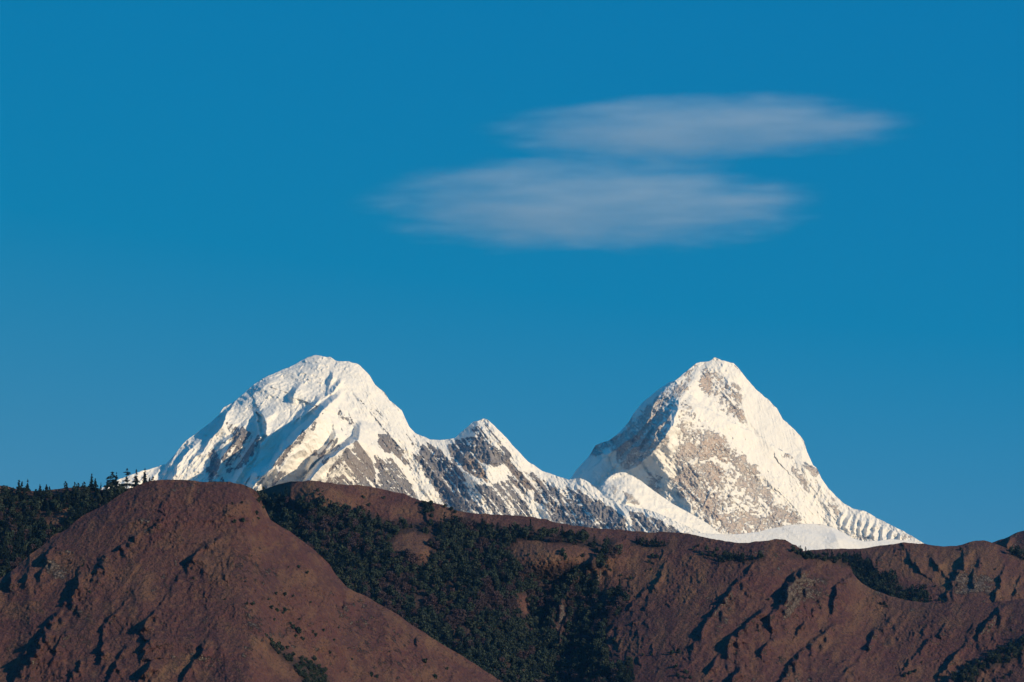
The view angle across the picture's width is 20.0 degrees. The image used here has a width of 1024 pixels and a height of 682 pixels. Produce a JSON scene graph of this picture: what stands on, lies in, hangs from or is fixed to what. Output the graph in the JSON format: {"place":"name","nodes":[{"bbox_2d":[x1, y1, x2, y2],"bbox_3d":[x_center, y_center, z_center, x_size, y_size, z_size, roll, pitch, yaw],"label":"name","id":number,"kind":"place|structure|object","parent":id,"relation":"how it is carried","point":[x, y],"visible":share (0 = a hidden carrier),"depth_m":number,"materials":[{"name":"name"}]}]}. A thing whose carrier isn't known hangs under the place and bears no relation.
{"place":"outdoors","nodes":[
{"label":"outdoors","id":0,"kind":"place"},
{"bbox_2d":[0,486,132,566],"bbox_3d":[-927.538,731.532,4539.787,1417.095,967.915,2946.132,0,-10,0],"label":"hill","id":1,"kind":"structure","parent":0,"point":[56,516],"depth_m":4364.72,"materials":[{"name":"green plant"}]},
{"bbox_2d":[0,503,6,513],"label":"evergreen tree","id":2,"kind":"object","parent":1,"relation":"on","point":[2,509],"visible":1,"depth_m":4339.78,"materials":[{"name":"green plant"}]},
{"bbox_2d":[6,516,12,525],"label":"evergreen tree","id":3,"kind":"object","parent":1,"relation":"on","point":[9,519],"visible":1,"depth_m":4295.65,"materials":[{"name":"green plant"}]},
{"bbox_2d":[16,483,21,500],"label":"conifer tree","id":4,"kind":"object","parent":1,"relation":"on","point":[18,491],"visible":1,"depth_m":4392.25,"materials":[{"name":"green plant"}]},
{"bbox_2d":[52,500,61,511],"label":"evergreen tree","id":5,"kind":"object","parent":1,"relation":"on","point":[57,506],"visible":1,"depth_m":4362.44,"materials":[{"name":"green plant"}]},
{"bbox_2d":[88,474,93,490],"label":"conifer tree","id":6,"kind":"object","parent":1,"relation":"on","point":[91,486],"visible":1,"depth_m":4420.09,"materials":[{"name":"green plant"}]},
{"bbox_2d":[106,472,119,486],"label":"conifer tree","id":7,"kind":"object","parent":1,"relation":"on","point":[111,477],"visible":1,"depth_m":4424.66,"materials":[{"name":"green plant"}]},
{"bbox_2d":[120,468,133,486],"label":"conifer tree","id":8,"kind":"object","parent":1,"relation":"on","point":[126,480],"visible":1,"depth_m":4423.60,"materials":[{"name":"green plant"}]},
{"bbox_2d":[131,469,139,487],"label":"conifer tree","id":9,"kind":"object","parent":1,"relation":"on","point":[135,480],"visible":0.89,"depth_m":4425.72,"materials":[{"name":"green plant"}]},
{"bbox_2d":[142,469,147,482],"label":"conifer tree","id":10,"kind":"object","parent":1,"relation":"on","point":[144,480],"visible":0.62,"depth_m":4428.99,"materials":[{"name":"green plant"}]},
{"bbox_2d":[0,480,501,681],"bbox_3d":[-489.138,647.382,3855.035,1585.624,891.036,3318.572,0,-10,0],"label":"hill","id":11,"kind":"structure","parent":0,"point":[153,547],"depth_m":3574.69,"materials":[{"name":"brown soil"}]},
{"bbox_2d":[101,355,704,533],"bbox_3d":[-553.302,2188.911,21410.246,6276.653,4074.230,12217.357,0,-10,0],"label":"mountain","id":12,"kind":"structure","parent":0,"point":[321,418],"depth_m":20570.12,"materials":[{"name":"white snow"}]},
{"bbox_2d":[0,0,1023,545],"label":"sky","id":13,"kind":"structure","parent":0,"point":[531,219],"materials":[{"name":"blue"}]},
{"bbox_2d":[260,480,1023,681],"bbox_3d":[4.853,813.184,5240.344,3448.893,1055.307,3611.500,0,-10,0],"label":"hill","id":14,"kind":"structure","parent":0,"point":[852,629],"depth_m":4898.18,"materials":[{"name":"brown soil"}]},
{"bbox_2d":[310,530,317,539],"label":"evergreen tree","id":15,"kind":"object","parent":14,"relation":"on","point":[313,534],"visible":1,"depth_m":4924.92,"materials":[{"name":"green plant"}]},
{"bbox_2d":[309,538,320,547],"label":"evergreen tree","id":16,"kind":"object","parent":14,"relation":"on","point":[313,541],"visible":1,"depth_m":4906.95,"materials":[{"name":"green plant"}]},
{"bbox_2d":[316,495,325,506],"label":"evergreen tree","id":17,"kind":"object","parent":14,"relation":"on","point":[319,503],"visible":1,"depth_m":4979.61,"materials":[{"name":"green plant"}]},
{"bbox_2d":[326,547,334,555],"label":"evergreen tree","id":18,"kind":"object","parent":14,"relation":"on","point":[330,550],"visible":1,"depth_m":4884.67,"materials":[{"name":"green plant"}]},
{"bbox_2d":[330,502,339,512],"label":"evergreen tree","id":19,"kind":"object","parent":14,"relation":"on","point":[334,505],"visible":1,"depth_m":4987.82,"materials":[{"name":"green plant"}]},
{"bbox_2d":[342,503,351,510],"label":"evergreen tree","id":20,"kind":"object","parent":14,"relation":"on","point":[345,508],"visible":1,"depth_m":4993.45,"materials":[{"name":"green plant"}]},
{"bbox_2d":[346,539,358,551],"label":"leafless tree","id":21,"kind":"object","parent":14,"relation":"on","point":[354,543],"visible":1,"depth_m":4911.88,"materials":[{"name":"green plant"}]},
{"bbox_2d":[352,556,361,566],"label":"evergreen tree","id":22,"kind":"object","parent":14,"relation":"on","point":[355,563],"visible":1,"depth_m":4862.19,"materials":[{"name":"green plant"}]},
{"bbox_2d":[354,505,363,516],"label":"evergreen tree","id":23,"kind":"object","parent":14,"relation":"on","point":[357,509],"visible":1,"depth_m":5008.82,"materials":[{"name":"green plant"}]},
{"bbox_2d":[358,538,364,547],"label":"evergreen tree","id":24,"kind":"object","parent":14,"relation":"on","point":[360,541],"visible":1,"depth_m":4926.10,"materials":[{"name":"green plant"}]},
{"bbox_2d":[371,586,381,598],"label":"evergreen tree","id":25,"kind":"object","parent":14,"relation":"on","point":[376,590],"visible":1,"depth_m":4789.84,"materials":[{"name":"green plant"}]},
{"bbox_2d":[374,568,382,578],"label":"evergreen tree","id":26,"kind":"object","parent":14,"relation":"on","point":[380,574],"visible":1,"depth_m":4848.47,"materials":[{"name":"green plant"}]},
{"bbox_2d":[378,590,385,601],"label":"leafless tree","id":27,"kind":"object","parent":14,"relation":"on","point":[381,593],"visible":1,"depth_m":4778.23,"materials":[{"name":"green plant"}]},
{"bbox_2d":[382,541,392,548],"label":"evergreen tree","id":28,"kind":"object","parent":14,"relation":"on","point":[388,544],"visible":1,"depth_m":4907.91,"materials":[{"name":"green plant"}]},
{"bbox_2d":[383,520,392,528],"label":"evergreen tree","id":29,"kind":"object","parent":14,"relation":"on","point":[387,524],"visible":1,"depth_m":4988.53,"materials":[{"name":"green plant"}]},
{"bbox_2d":[385,584,394,593],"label":"evergreen tree","id":30,"kind":"object","parent":14,"relation":"on","point":[389,590],"visible":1,"depth_m":4797.21,"materials":[{"name":"green plant"}]},
{"bbox_2d":[392,563,401,573],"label":"evergreen tree","id":31,"kind":"object","parent":14,"relation":"on","point":[397,569],"visible":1,"depth_m":4855.46,"materials":[{"name":"green plant"}]},
{"bbox_2d":[392,556,403,564],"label":"evergreen tree","id":32,"kind":"object","parent":14,"relation":"on","point":[400,560],"visible":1,"depth_m":4884.73,"materials":[{"name":"green plant"}]},
{"bbox_2d":[402,583,409,593],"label":"leafless tree","id":33,"kind":"object","parent":14,"relation":"on","point":[405,587],"visible":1,"depth_m":4811.39,"materials":[{"name":"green plant"}]},
{"bbox_2d":[404,602,415,615],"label":"evergreen tree","id":34,"kind":"object","parent":14,"relation":"on","point":[410,606],"visible":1,"depth_m":4764.88,"materials":[{"name":"green plant"}]},
{"bbox_2d":[407,554,416,564],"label":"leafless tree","id":35,"kind":"object","parent":14,"relation":"on","point":[411,558],"visible":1,"depth_m":4887.06,"materials":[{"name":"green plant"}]},
{"bbox_2d":[409,576,418,586],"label":"evergreen tree","id":36,"kind":"object","parent":14,"relation":"on","point":[414,581],"visible":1,"depth_m":4837.75,"materials":[{"name":"green plant"}]},
{"bbox_2d":[415,609,424,618],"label":"evergreen tree","id":37,"kind":"object","parent":14,"relation":"on","point":[419,613],"visible":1,"depth_m":4751.03,"materials":[{"name":"green plant"}]},
{"bbox_2d":[420,570,430,580],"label":"evergreen tree","id":38,"kind":"object","parent":14,"relation":"on","point":[428,573],"visible":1,"depth_m":4870.23,"materials":[{"name":"green plant"}]},
{"bbox_2d":[425,562,431,570],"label":"evergreen tree","id":39,"kind":"object","parent":14,"relation":"on","point":[428,566],"visible":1,"depth_m":4888.06,"materials":[{"name":"green plant"}]},
{"bbox_2d":[429,561,439,572],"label":"evergreen tree","id":40,"kind":"object","parent":14,"relation":"on","point":[433,566],"visible":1,"depth_m":4896.54,"materials":[{"name":"green plant"}]},
{"bbox_2d":[435,577,444,592],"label":"evergreen tree","id":41,"kind":"object","parent":14,"relation":"on","point":[440,583],"visible":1,"depth_m":4855.03,"materials":[{"name":"green plant"}]},
{"bbox_2d":[441,628,451,638],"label":"evergreen tree","id":42,"kind":"object","parent":14,"relation":"on","point":[446,634],"visible":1,"depth_m":4701.00,"materials":[{"name":"green plant"}]},
{"bbox_2d":[442,560,452,571],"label":"evergreen tree","id":43,"kind":"object","parent":14,"relation":"on","point":[447,563],"visible":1,"depth_m":4914.46,"materials":[{"name":"green plant"}]},
{"bbox_2d":[446,569,453,582],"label":"evergreen tree","id":44,"kind":"object","parent":14,"relation":"on","point":[450,576],"visible":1,"depth_m":4885.68,"materials":[{"name":"green plant"}]},
{"bbox_2d":[447,550,454,558],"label":"evergreen tree","id":45,"kind":"object","parent":14,"relation":"on","point":[450,555],"visible":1,"depth_m":4939.25,"materials":[{"name":"green plant"}]},
{"bbox_2d":[450,556,458,564],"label":"evergreen tree","id":46,"kind":"object","parent":14,"relation":"on","point":[455,560],"visible":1,"depth_m":4930.69,"materials":[{"name":"green plant"}]},
{"bbox_2d":[453,581,462,591],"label":"evergreen tree","id":47,"kind":"object","parent":14,"relation":"on","point":[458,584],"visible":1,"depth_m":4861.53,"materials":[{"name":"green plant"}]},
{"bbox_2d":[454,547,463,559],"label":"evergreen tree","id":48,"kind":"object","parent":14,"relation":"on","point":[458,551],"visible":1,"depth_m":4952.52,"materials":[{"name":"green plant"}]},
{"bbox_2d":[455,529,464,540],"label":"evergreen tree","id":49,"kind":"object","parent":14,"relation":"on","point":[458,533],"visible":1,"depth_m":5013.16,"materials":[{"name":"green plant"}]},
{"bbox_2d":[456,627,465,643],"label":"evergreen tree","id":50,"kind":"object","parent":14,"relation":"on","point":[460,632],"visible":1,"depth_m":4714.09,"materials":[{"name":"green plant"}]},
{"bbox_2d":[458,609,466,616],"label":"leafless tree","id":51,"kind":"object","parent":14,"relation":"on","point":[462,612],"visible":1,"depth_m":4777.03,"materials":[{"name":"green plant"}]},
{"bbox_2d":[465,540,473,548],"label":"evergreen tree","id":52,"kind":"object","parent":14,"relation":"on","point":[469,544],"visible":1,"depth_m":4976.62,"materials":[{"name":"green plant"}]},
{"bbox_2d":[466,602,474,610],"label":"evergreen tree","id":53,"kind":"object","parent":14,"relation":"on","point":[471,605],"visible":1,"depth_m":4805.83,"materials":[{"name":"green plant"}]},
{"bbox_2d":[466,618,476,629],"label":"evergreen tree","id":54,"kind":"object","parent":14,"relation":"on","point":[469,621],"visible":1,"depth_m":4760.73,"materials":[{"name":"green plant"}]},
{"bbox_2d":[469,530,478,539],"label":"evergreen tree","id":55,"kind":"object","parent":14,"relation":"on","point":[475,533],"visible":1,"depth_m":5022.07,"materials":[{"name":"green plant"}]},
{"bbox_2d":[470,548,479,558],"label":"evergreen tree","id":56,"kind":"object","parent":14,"relation":"on","point":[475,555],"visible":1,"depth_m":4952.96,"materials":[{"name":"green plant"}]},
{"bbox_2d":[472,559,480,568],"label":"evergreen tree","id":57,"kind":"object","parent":14,"relation":"on","point":[477,564],"visible":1,"depth_m":4924.02,"materials":[{"name":"green plant"}]},
{"bbox_2d":[474,599,481,609],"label":"leafless tree","id":58,"kind":"object","parent":14,"relation":"on","point":[478,604],"visible":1,"depth_m":4825.11,"materials":[{"name":"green plant"}]},
{"bbox_2d":[480,569,490,577],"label":"evergreen tree","id":59,"kind":"object","parent":14,"relation":"on","point":[485,573],"visible":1,"depth_m":4906.44,"materials":[{"name":"green plant"}]},
{"bbox_2d":[484,553,491,563],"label":"evergreen tree","id":60,"kind":"object","parent":14,"relation":"on","point":[488,558],"visible":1,"depth_m":4943.31,"materials":[{"name":"green plant"}]},
{"bbox_2d":[489,646,497,656],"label":"evergreen tree","id":61,"kind":"object","parent":14,"relation":"on","point":[493,651],"visible":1,"depth_m":4710.79,"materials":[{"name":"green plant"}]},
{"bbox_2d":[490,659,499,668],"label":"evergreen tree","id":62,"kind":"object","parent":14,"relation":"on","point":[495,664],"visible":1,"depth_m":4672.15,"materials":[{"name":"green plant"}]},
{"bbox_2d":[490,555,499,565],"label":"evergreen tree","id":63,"kind":"object","parent":14,"relation":"on","point":[495,559],"visible":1,"depth_m":4937.35,"materials":[{"name":"green plant"}]},
{"bbox_2d":[491,590,499,600],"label":"leafless tree","id":64,"kind":"object","parent":14,"relation":"on","point":[496,595],"visible":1,"depth_m":4860.07,"materials":[{"name":"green plant"}]},
{"bbox_2d":[493,611,502,619],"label":"evergreen tree","id":65,"kind":"object","parent":14,"relation":"on","point":[497,617],"visible":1,"depth_m":4817.90,"materials":[{"name":"green plant"}]},
{"bbox_2d":[496,549,505,557],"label":"evergreen tree","id":66,"kind":"object","parent":14,"relation":"on","point":[500,551],"visible":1,"depth_m":4958.53,"materials":[{"name":"green plant"}]},
{"bbox_2d":[501,649,509,661],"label":"evergreen tree","id":67,"kind":"object","parent":14,"relation":"on","point":[504,651],"visible":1,"depth_m":4716.71,"materials":[{"name":"green plant"}]},
{"bbox_2d":[503,532,512,542],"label":"evergreen tree","id":68,"kind":"object","parent":14,"relation":"on","point":[508,537],"visible":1,"depth_m":5005.41,"materials":[{"name":"green plant"}]},
{"bbox_2d":[505,571,514,579],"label":"evergreen tree","id":69,"kind":"object","parent":14,"relation":"on","point":[510,576],"visible":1,"depth_m":4911.31,"materials":[{"name":"green plant"}]},
{"bbox_2d":[0,477,1023,681],"bbox_3d":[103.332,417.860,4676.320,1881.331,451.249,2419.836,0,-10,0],"label":"forest","id":70,"kind":"object","parent":14,"relation":"on","point":[424,626],"visible":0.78,"depth_m":4863.53,"materials":[{"name":"green plant"}]},
{"bbox_2d":[514,581,524,592],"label":"evergreen tree","id":71,"kind":"object","parent":14,"relation":"on","point":[517,584],"visible":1,"depth_m":4911.00,"materials":[{"name":"green plant"}]},
{"bbox_2d":[517,630,525,638],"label":"evergreen tree","id":72,"kind":"object","parent":14,"relation":"on","point":[520,634],"visible":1,"depth_m":4805.90,"materials":[{"name":"green plant"}]},
{"bbox_2d":[518,659,526,669],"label":"evergreen tree","id":73,"kind":"object","parent":14,"relation":"on","point":[522,665],"visible":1,"depth_m":4715.90,"materials":[{"name":"green plant"}]},
{"bbox_2d":[521,528,529,540],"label":"evergreen tree","id":74,"kind":"object","parent":14,"relation":"on","point":[525,531],"visible":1,"depth_m":5015.14,"materials":[{"name":"green plant"}]},
{"bbox_2d":[531,603,537,617],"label":"conifer tree","id":75,"kind":"object","parent":14,"relation":"on","point":[533,610],"visible":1,"depth_m":4900.01,"materials":[{"name":"green plant"}]},
{"bbox_2d":[532,627,540,636],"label":"evergreen tree","id":76,"kind":"object","parent":14,"relation":"on","point":[535,631],"visible":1,"depth_m":4853.81,"materials":[{"name":"green plant"}]},
{"bbox_2d":[539,656,546,668],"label":"evergreen tree","id":77,"kind":"object","parent":14,"relation":"on","point":[543,659],"visible":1,"depth_m":4773.90,"materials":[{"name":"green plant"}]},
{"bbox_2d":[545,663,549,681],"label":"conifer tree","id":78,"kind":"object","parent":14,"relation":"on","point":[546,673],"visible":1,"depth_m":4748.81,"materials":[{"name":"green plant"}]},
{"bbox_2d":[544,584,551,592],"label":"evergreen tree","id":79,"kind":"object","parent":14,"relation":"on","point":[548,590],"visible":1,"depth_m":4955.72,"materials":[{"name":"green plant"}]},
{"bbox_2d":[545,634,554,645],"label":"evergreen tree","id":80,"kind":"object","parent":14,"relation":"on","point":[548,640],"visible":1,"depth_m":4835.42,"materials":[{"name":"green plant"}]},
{"bbox_2d":[552,640,562,649],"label":"evergreen tree","id":81,"kind":"object","parent":14,"relation":"on","point":[556,644],"visible":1,"depth_m":4824.92,"materials":[{"name":"green plant"}]},
{"bbox_2d":[560,583,566,599],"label":"conifer tree","id":82,"kind":"object","parent":14,"relation":"on","point":[562,591],"visible":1,"depth_m":4922.02,"materials":[{"name":"green plant"}]},
{"bbox_2d":[565,620,571,630],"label":"evergreen tree","id":83,"kind":"object","parent":14,"relation":"on","point":[569,625],"visible":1,"depth_m":4873.28,"materials":[{"name":"green plant"}]},
{"bbox_2d":[565,529,575,538],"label":"evergreen tree","id":84,"kind":"object","parent":14,"relation":"on","point":[569,532],"visible":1,"depth_m":5036.87,"materials":[{"name":"green plant"}]},
{"bbox_2d":[566,572,577,584],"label":"evergreen tree","id":85,"kind":"object","parent":14,"relation":"on","point":[570,576],"visible":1,"depth_m":4947.39,"materials":[{"name":"green plant"}]},
{"bbox_2d":[569,586,576,597],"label":"leafless tree","id":86,"kind":"object","parent":14,"relation":"on","point":[572,593],"visible":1,"depth_m":4943.62,"materials":[{"name":"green plant"}]},
{"bbox_2d":[571,673,578,680],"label":"leafless tree","id":87,"kind":"object","parent":14,"relation":"on","point":[573,678],"visible":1,"depth_m":4718.49,"materials":[{"name":"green plant"}]},
{"bbox_2d":[577,606,584,618],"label":"evergreen tree","id":88,"kind":"object","parent":14,"relation":"on","point":[580,616],"visible":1,"depth_m":4903.57,"materials":[{"name":"green plant"}]},
{"bbox_2d":[580,529,589,539],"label":"evergreen tree","id":89,"kind":"object","parent":14,"relation":"on","point":[586,535],"visible":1,"depth_m":5036.92,"materials":[{"name":"green plant"}]},
{"bbox_2d":[592,638,601,646],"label":"evergreen tree","id":90,"kind":"object","parent":14,"relation":"on","point":[595,641],"visible":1,"depth_m":4773.57,"materials":[{"name":"green plant"}]},
{"bbox_2d":[597,621,606,631],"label":"evergreen tree","id":91,"kind":"object","parent":14,"relation":"on","point":[600,627],"visible":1,"depth_m":4821.16,"materials":[{"name":"green plant"}]},
{"bbox_2d":[600,645,608,654],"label":"evergreen tree","id":92,"kind":"object","parent":14,"relation":"on","point":[603,650],"visible":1,"depth_m":4740.61,"materials":[{"name":"green plant"}]},
{"bbox_2d":[606,660,616,675],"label":"evergreen tree","id":93,"kind":"object","parent":14,"relation":"on","point":[611,665],"visible":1,"depth_m":4676.12,"materials":[{"name":"green plant"}]},
{"bbox_2d":[610,668,617,675],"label":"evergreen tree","id":94,"kind":"object","parent":14,"relation":"on","point":[613,671],"visible":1,"depth_m":4666.93,"materials":[{"name":"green plant"}]},
{"bbox_2d":[616,579,621,593],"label":"conifer tree","id":95,"kind":"object","parent":14,"relation":"on","point":[619,586],"visible":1,"depth_m":4917.95,"materials":[{"name":"green plant"}]},
{"bbox_2d":[598,472,723,534],"bbox_3d":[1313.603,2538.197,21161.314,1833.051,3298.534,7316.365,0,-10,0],"label":"mountain","id":96,"kind":"structure","parent":0,"point":[624,488],"depth_m":21766.03,"materials":[{"name":"white snow"}]},
{"bbox_2d":[569,357,923,543],"bbox_3d":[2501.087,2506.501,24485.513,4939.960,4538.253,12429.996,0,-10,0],"label":"mountain","id":97,"kind":"structure","parent":0,"point":[716,444],"depth_m":23071.42,"materials":[{"name":"white snow"}]},
{"bbox_2d":[684,524,921,550],"bbox_3d":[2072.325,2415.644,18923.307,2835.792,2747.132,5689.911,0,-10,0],"label":"snowfield","id":98,"kind":"structure","parent":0,"point":[814,536],"depth_m":20245.72,"materials":[{"name":"white snow"}]},
{"bbox_2d":[805,540,1023,603],"bbox_3d":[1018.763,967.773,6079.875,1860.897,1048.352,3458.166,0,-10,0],"label":"hill","id":99,"kind":"structure","parent":0,"point":[951,569],"depth_m":5815.10,"materials":[{"name":"brown soil"}]},
{"bbox_2d":[992,531,1023,551],"bbox_3d":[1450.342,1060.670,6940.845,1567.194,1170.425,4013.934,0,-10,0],"label":"hill","id":100,"kind":"structure","parent":0,"point":[1015,539],"depth_m":6587.16,"materials":[{"name":"brown soil"}]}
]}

